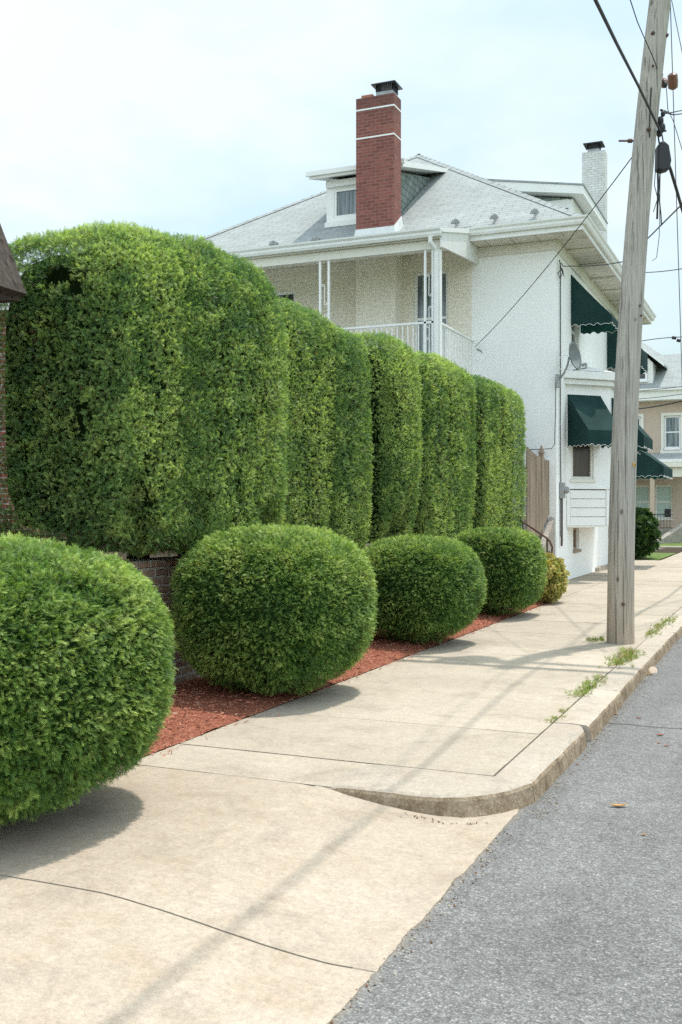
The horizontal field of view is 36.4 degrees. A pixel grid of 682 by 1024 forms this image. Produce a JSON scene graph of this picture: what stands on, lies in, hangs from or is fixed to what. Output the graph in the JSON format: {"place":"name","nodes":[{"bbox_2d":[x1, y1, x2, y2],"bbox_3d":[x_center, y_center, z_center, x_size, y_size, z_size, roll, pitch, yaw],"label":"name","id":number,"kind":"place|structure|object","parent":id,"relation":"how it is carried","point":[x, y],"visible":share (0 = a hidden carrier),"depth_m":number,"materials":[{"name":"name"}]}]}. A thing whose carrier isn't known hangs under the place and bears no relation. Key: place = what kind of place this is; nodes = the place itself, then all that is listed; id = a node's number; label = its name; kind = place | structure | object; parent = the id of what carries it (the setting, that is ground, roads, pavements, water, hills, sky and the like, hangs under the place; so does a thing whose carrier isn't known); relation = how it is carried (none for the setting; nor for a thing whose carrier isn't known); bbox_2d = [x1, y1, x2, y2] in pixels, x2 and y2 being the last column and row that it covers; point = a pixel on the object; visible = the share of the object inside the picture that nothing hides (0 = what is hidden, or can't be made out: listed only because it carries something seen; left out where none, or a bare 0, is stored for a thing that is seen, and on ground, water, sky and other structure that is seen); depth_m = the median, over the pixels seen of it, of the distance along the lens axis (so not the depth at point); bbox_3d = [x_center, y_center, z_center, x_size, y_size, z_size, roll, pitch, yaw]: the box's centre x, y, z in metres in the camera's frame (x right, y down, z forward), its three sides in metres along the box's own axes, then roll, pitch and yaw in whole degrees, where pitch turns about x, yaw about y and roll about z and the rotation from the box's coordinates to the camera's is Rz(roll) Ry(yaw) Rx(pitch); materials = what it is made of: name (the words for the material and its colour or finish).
{"place":"outdoors","nodes":[
{"label":"outdoors","id":0,"kind":"place"},
{"bbox_2d":[14,550,177,559],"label":"raised yard","id":1,"kind":"structure","parent":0,"point":[124,556],"depth_m":12.92,"materials":[{"name":"soil"}]},
{"bbox_2d":[0,303,162,543],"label":"house","id":2,"kind":"structure","parent":1,"relation":"on","point":[2,446],"depth_m":15.21,"materials":[{"name":"red brick"}]},
{"bbox_2d":[0,224,26,303],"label":"roof","id":3,"kind":"structure","parent":2,"relation":"attached to","point":[12,288],"depth_m":7.45,"materials":[{"name":"brown wood"}]},
{"bbox_2d":[0,218,268,559],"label":"arborvitae","id":4,"kind":"object","parent":1,"relation":"on","point":[84,349],"visible":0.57,"depth_m":8.25,"materials":[{"name":"green plant"}]},
{"bbox_2d":[67,232,289,558],"bbox_3d":[-1.550,-0.974,9.726,1.846,3.097,2.323,0,0,23],"label":"arborvitae","id":5,"kind":"object","parent":1,"relation":"on","point":[241,395],"visible":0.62,"depth_m":9.09,"materials":[{"name":"green plant"}]},
{"bbox_2d":[262,295,344,531],"bbox_3d":[-0.862,-0.891,11.870,1.446,3.030,1.743,0,0,23],"label":"arborvitae","id":6,"kind":"object","parent":1,"relation":"on","point":[305,448],"visible":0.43,"depth_m":11.56,"materials":[{"name":"green plant"}]},
{"bbox_2d":[311,323,374,549],"bbox_3d":[-0.430,-0.821,12.773,1.515,2.974,1.267,0,0,23],"label":"arborvitae","id":7,"kind":"object","parent":1,"relation":"on","point":[344,514],"visible":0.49,"depth_m":12.45,"materials":[{"name":"green plant"}]},
{"bbox_2d":[342,330,423,542],"bbox_3d":[0.269,-0.905,14.211,1.656,3.122,1.468,0,0,23],"label":"arborvitae","id":8,"kind":"object","parent":1,"relation":"on","point":[392,394],"visible":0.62,"depth_m":13.68,"materials":[{"name":"green plant"}]},
{"bbox_2d":[396,350,478,542],"bbox_3d":[1.105,-0.894,16.210,1.629,3.116,2.824,0,0,23],"label":"arborvitae","id":9,"kind":"object","parent":1,"relation":"on","point":[446,450],"visible":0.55,"depth_m":15.62,"materials":[{"name":"green plant"}]},
{"bbox_2d":[457,374,527,532],"bbox_3d":[2.365,-0.880,19.139,1.652,3.115,3.447,0,0,23],"label":"arborvitae","id":10,"kind":"object","parent":1,"relation":"on","point":[500,466],"visible":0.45,"depth_m":18.40,"materials":[{"name":"green plant"}]},
{"bbox_2d":[0,765,517,1023],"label":"driveway apron","id":11,"kind":"object","parent":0,"point":[141,894],"visible":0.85,"depth_m":4.32,"materials":[{"name":"concrete"}]},
{"bbox_2d":[0,0,681,354],"label":"sky","id":12,"kind":"structure","parent":0,"point":[203,117],"materials":[{"name":"white"}]},
{"bbox_2d":[138,548,681,787],"bbox_3d":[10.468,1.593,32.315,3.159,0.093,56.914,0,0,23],"label":"sidewalk","id":13,"kind":"structure","parent":0,"point":[482,702],"depth_m":8.34,"materials":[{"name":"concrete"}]},
{"bbox_2d":[42,600,561,797],"bbox_3d":[-1.032,1.528,8.719,1.307,0.059,21.200,0,0,23],"label":"mulch bed","id":14,"kind":"object","parent":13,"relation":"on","point":[216,722],"visible":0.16,"depth_m":8.50,"materials":[{"name":"red wood"}]},
{"bbox_2d":[0,530,178,828],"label":"globe shrub","id":15,"kind":"object","parent":14,"relation":"on","point":[84,673],"visible":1,"depth_m":4.80,"materials":[{"name":"green plant"}]},
{"bbox_2d":[91,543,375,686],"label":"retaining wall","id":16,"kind":"structure","parent":14,"relation":"on","point":[159,571],"depth_m":9.12,"materials":[{"name":"brick"}]},
{"bbox_2d":[167,522,378,696],"bbox_3d":[-0.564,0.828,8.873,1.695,1.490,1.780,0,0,23],"label":"globe shrub","id":17,"kind":"object","parent":14,"relation":"on","point":[276,607],"visible":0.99,"depth_m":8.27,"materials":[{"name":"green plant"}]},
{"bbox_2d":[356,532,488,644],"bbox_3d":[0.899,0.909,12.251,1.644,1.356,1.727,0,0,23],"label":"globe shrub","id":18,"kind":"object","parent":14,"relation":"on","point":[431,586],"visible":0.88,"depth_m":11.64,"materials":[{"name":"green plant"}]},
{"bbox_2d":[448,526,547,614],"bbox_3d":[2.327,0.886,15.549,1.535,1.378,1.701,0,0,23],"label":"globe shrub","id":19,"kind":"object","parent":14,"relation":"on","point":[511,560],"visible":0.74,"depth_m":14.93,"materials":[{"name":"green plant"}]},
{"bbox_2d":[537,552,570,603],"bbox_3d":[3.448,1.136,17.681,0.899,0.928,1.085,0,0,23],"label":"bush","id":20,"kind":"object","parent":14,"relation":"on","point":[554,588],"visible":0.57,"depth_m":17.38,"materials":[{"name":"yellow plant"}]},
{"bbox_2d":[516,517,552,552],"bbox_3d":[3.594,0.705,20.158,1.072,1.690,0.039,0,0,23],"label":"handrail","id":21,"kind":"object","parent":13,"relation":"on","point":[541,534],"visible":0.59,"depth_m":20.01,"materials":[{"name":"brown metal"}]},
{"bbox_2d":[540,517,554,554],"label":"steps","id":22,"kind":"structure","parent":13,"relation":"on","point":[549,532],"depth_m":22.16,"materials":[{"name":"concrete"}]},
{"bbox_2d":[564,673,614,696],"bbox_3d":[2.223,1.546,9.185,0.365,0.110,1.342,0,0,23],"label":"weed tuft","id":23,"kind":"object","parent":13,"relation":"on","point":[586,687],"visible":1,"depth_m":9.15,"materials":[{"name":"green plant"}]},
{"bbox_2d":[586,636,605,642],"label":"weed tuft","id":24,"kind":"object","parent":13,"relation":"on","point":[596,639],"visible":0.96,"depth_m":12.50,"materials":[{"name":"green plant"}]},
{"bbox_2d":[606,0,670,644],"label":"utility pole","id":25,"kind":"object","parent":13,"relation":"on","point":[621,569],"visible":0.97,"depth_m":12.19,"materials":[{"name":"grey wood"}]},
{"bbox_2d":[475,157,631,346],"bbox_3d":[3.253,-3.987,17.775,0.014,0.596,10.763,0,0,-3],"label":"service drop","id":26,"kind":"object","parent":25,"relation":"attached to","point":[563,246],"visible":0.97,"depth_m":15.38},
{"bbox_2d":[593,0,661,132],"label":"overhead cable","id":27,"kind":"object","parent":25,"relation":"attached to","point":[600,10],"visible":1,"depth_m":9.14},
{"bbox_2d":[630,0,663,82],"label":"overhead wire","id":28,"kind":"object","parent":25,"relation":"attached to","point":[643,35],"visible":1,"depth_m":11.58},
{"bbox_2d":[655,134,670,173],"bbox_3d":[3.853,-4.310,12.400,0.173,0.493,0.140,0,0,0],"label":"splice box","id":29,"kind":"object","parent":25,"relation":"attached to","point":[662,158],"visible":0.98,"depth_m":12.33,"materials":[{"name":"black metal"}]},
{"bbox_2d":[652,169,661,260],"bbox_3d":[3.783,-3.561,12.381,0.122,1.114,0.052,0,0,-3],"label":"dangling cable","id":30,"kind":"object","parent":29,"relation":"hanging from","point":[658,194],"visible":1,"depth_m":12.37,"materials":[{"name":"black rubber"}]},
{"bbox_2d":[669,165,681,211],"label":"overhead cable","id":31,"kind":"object","parent":29,"relation":"attached to","point":[675,185],"visible":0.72,"depth_m":13.04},
{"bbox_2d":[666,0,681,148],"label":"overhead wire","id":32,"kind":"object","parent":25,"relation":"attached to","point":[666,87],"visible":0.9,"depth_m":12.84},
{"bbox_2d":[667,5,681,371],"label":"guy wire","id":33,"kind":"object","parent":25,"relation":"attached to","point":[672,78],"visible":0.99,"depth_m":13.06,"materials":[{"name":"metal"}]},
{"bbox_2d":[190,80,672,579],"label":"house","id":34,"kind":"structure","parent":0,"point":[420,252],"depth_m":23.56,"materials":[{"name":"white paint"}]},
{"bbox_2d":[276,291,294,315],"bbox_3d":[-1.439,-4.450,25.227,0.796,1.796,0.060,0,0,23],"label":"window","id":35,"kind":"structure","parent":34,"relation":"in","point":[291,294],"depth_m":25.14,"materials":[{"name":"white paint"}]},
{"bbox_2d":[334,187,355,217],"bbox_3d":[0.454,-7.460,24.869,1.316,0.696,0.060,0,0,23],"label":"window","id":36,"kind":"structure","parent":34,"relation":"in","point":[344,199],"depth_m":25.03,"materials":[{"name":"white glass"}]},
{"bbox_2d":[414,270,447,358],"bbox_3d":[2.083,-4.425,23.710,0.826,2.146,0.060,0,0,23],"label":"door","id":37,"kind":"structure","parent":34,"relation":"in","point":[418,277],"depth_m":23.80,"materials":[{"name":"white paint"}]},
{"bbox_2d":[555,342,586,387],"bbox_3d":[4.939,-3.170,22.181,0.719,0.952,0.526,0,0,23],"label":"satellite dish","id":38,"kind":"object","parent":34,"relation":"attached to","point":[574,357],"visible":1,"depth_m":22.26,"materials":[{"name":"grey metal"}]},
{"bbox_2d":[572,325,579,370],"bbox_3d":[5.497,-4.249,24.493,0.180,1.838,1.000,0,0,23],"label":"window","id":39,"kind":"structure","parent":34,"relation":"in","point":[574,326],"depth_m":24.86,"materials":[{"name":"grey glass"}]},
{"bbox_2d":[573,528,581,552],"bbox_3d":[5.550,0.671,24.617,0.180,0.578,0.850,0,0,23],"label":"window","id":40,"kind":"structure","parent":34,"relation":"in","point":[574,529],"depth_m":24.87,"materials":[{"name":"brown wood"}]},
{"bbox_2d":[570,444,596,481],"bbox_3d":[5.520,-1.589,23.654,0.554,1.818,0.554,0,0,23],"label":"window","id":41,"kind":"structure","parent":34,"relation":"in","point":[582,457],"depth_m":23.73,"materials":[{"name":"grey glass"}]},
{"bbox_2d":[557,203,681,278],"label":"service cable","id":42,"kind":"object","parent":34,"relation":"attached to","point":[615,262],"visible":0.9,"depth_m":19.73,"materials":[{"name":"black rubber"}]},
{"bbox_2d":[330,636,681,1023],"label":"road","id":43,"kind":"structure","parent":0,"point":[568,910],"depth_m":4.33,"materials":[{"name":"grey asphalt"}]},
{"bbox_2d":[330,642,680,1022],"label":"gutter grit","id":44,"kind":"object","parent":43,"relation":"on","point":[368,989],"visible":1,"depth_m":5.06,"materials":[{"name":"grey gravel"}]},
{"bbox_2d":[649,667,656,672],"bbox_3d":[3.236,1.649,10.750,0.090,0.082,0.054,0,0,23],"label":"cup lid","id":45,"kind":"object","parent":43,"relation":"on","point":[652,669],"visible":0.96,"depth_m":10.74,"materials":[{"name":"white plastic"}]},
{"bbox_2d":[662,354,680,367],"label":"house","id":46,"kind":"structure","parent":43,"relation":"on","point":[675,359],"depth_m":67.40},
{"bbox_2d":[524,445,548,540],"bbox_3d":[4.077,-0.390,21.556,0.135,2.080,2.122,0,0,23],"label":"fence","id":47,"kind":"object","parent":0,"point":[537,493],"visible":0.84,"depth_m":21.44,"materials":[{"name":"brown wood"}]},
{"bbox_2d":[635,553,675,559],"bbox_3d":[8.969,1.530,36.967,5.230,0.001,5.800,0,0,23],"label":"grass strip","id":48,"kind":"object","parent":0,"point":[656,556],"depth_m":35.61,"materials":[{"name":"green plant"}]},
{"bbox_2d":[635,507,662,559],"bbox_3d":[9.592,0.708,34.403,2.077,2.024,2.154,0,0,23],"label":"bush","id":49,"kind":"object","parent":48,"relation":"on","point":[647,533],"visible":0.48,"depth_m":33.75,"materials":[{"name":"green plant"}]},
{"bbox_2d":[639,386,681,408],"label":"overhead wire","id":50,"kind":"object","parent":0,"point":[661,396],"visible":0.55,"depth_m":44.09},
{"bbox_2d":[642,336,679,341],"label":"overhead wire","id":51,"kind":"object","parent":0,"point":[674,338],"visible":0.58,"depth_m":43.05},
{"bbox_2d":[646,268,681,272],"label":"overhead wire","id":52,"kind":"object","parent":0,"point":[663,271],"visible":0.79,"depth_m":43.73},
{"bbox_2d":[656,546,681,549],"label":"pavement","id":53,"kind":"structure","parent":0,"point":[661,547],"depth_m":45.64,"materials":[{"name":"concrete"}]},
{"bbox_2d":[659,542,681,545],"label":"lawn","id":54,"kind":"structure","parent":0,"point":[673,544],"depth_m":47.17,"materials":[{"name":"green plant"}]},
{"bbox_2d":[636,343,681,543],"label":"house","id":55,"kind":"structure","parent":54,"relation":"on","point":[661,426],"depth_m":51.76,"materials":[{"name":"white paint"}]},
{"bbox_2d":[636,485,649,510],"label":"window","id":56,"kind":"structure","parent":55,"relation":"in","point":[642,491],"depth_m":52.34,"materials":[{"name":"glass"}]},
{"bbox_2d":[640,373,647,381],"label":"window","id":57,"kind":"structure","parent":55,"relation":"in","point":[643,378],"depth_m":51.77,"materials":[{"name":"white paint"}]},
{"bbox_2d":[655,485,673,519],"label":"window","id":58,"kind":"structure","parent":55,"relation":"in","point":[663,493],"depth_m":51.93,"materials":[{"name":"glass"}]},
{"bbox_2d":[665,509,670,516],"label":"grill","id":59,"kind":"object","parent":55,"relation":"on","point":[667,511],"visible":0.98,"depth_m":51.83,"materials":[{"name":"black metal"}]},
{"bbox_2d":[664,415,680,449],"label":"window","id":60,"kind":"structure","parent":55,"relation":"in","point":[672,424],"depth_m":51.75,"materials":[{"name":"white glass"}]},
{"label":"ground","id":61,"kind":"structure","parent":0,"visible":0},
{"bbox_2d":[329,607,681,802],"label":"kerb","id":62,"kind":"structure","parent":61,"relation":"on","point":[537,757],"depth_m":6.28,"materials":[{"name":"concrete"}]},
{"bbox_2d":[539,706,569,723],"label":"weed tuft","id":63,"kind":"object","parent":62,"relation":"on","point":[561,716],"visible":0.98,"depth_m":7.80,"materials":[{"name":"green plant"}]},
{"bbox_2d":[598,645,646,668],"bbox_3d":[3.005,1.543,10.955,0.405,0.175,1.641,0,0,23],"label":"weed tuft","id":64,"kind":"object","parent":62,"relation":"on","point":[619,661],"visible":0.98,"depth_m":10.89,"materials":[{"name":"green plant"}]},
{"bbox_2d":[645,613,677,636],"bbox_3d":[4.394,1.537,14.155,0.316,0.117,3.418,0,0,23],"label":"weed tuft","id":65,"kind":"object","parent":62,"relation":"on","point":[657,625],"visible":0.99,"depth_m":14.00,"materials":[{"name":"green plant"}]},
{"bbox_2d":[331,626,681,817],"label":"kerb face","id":66,"kind":"object","parent":61,"relation":"on","point":[521,797],"visible":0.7,"depth_m":5.82}
]}

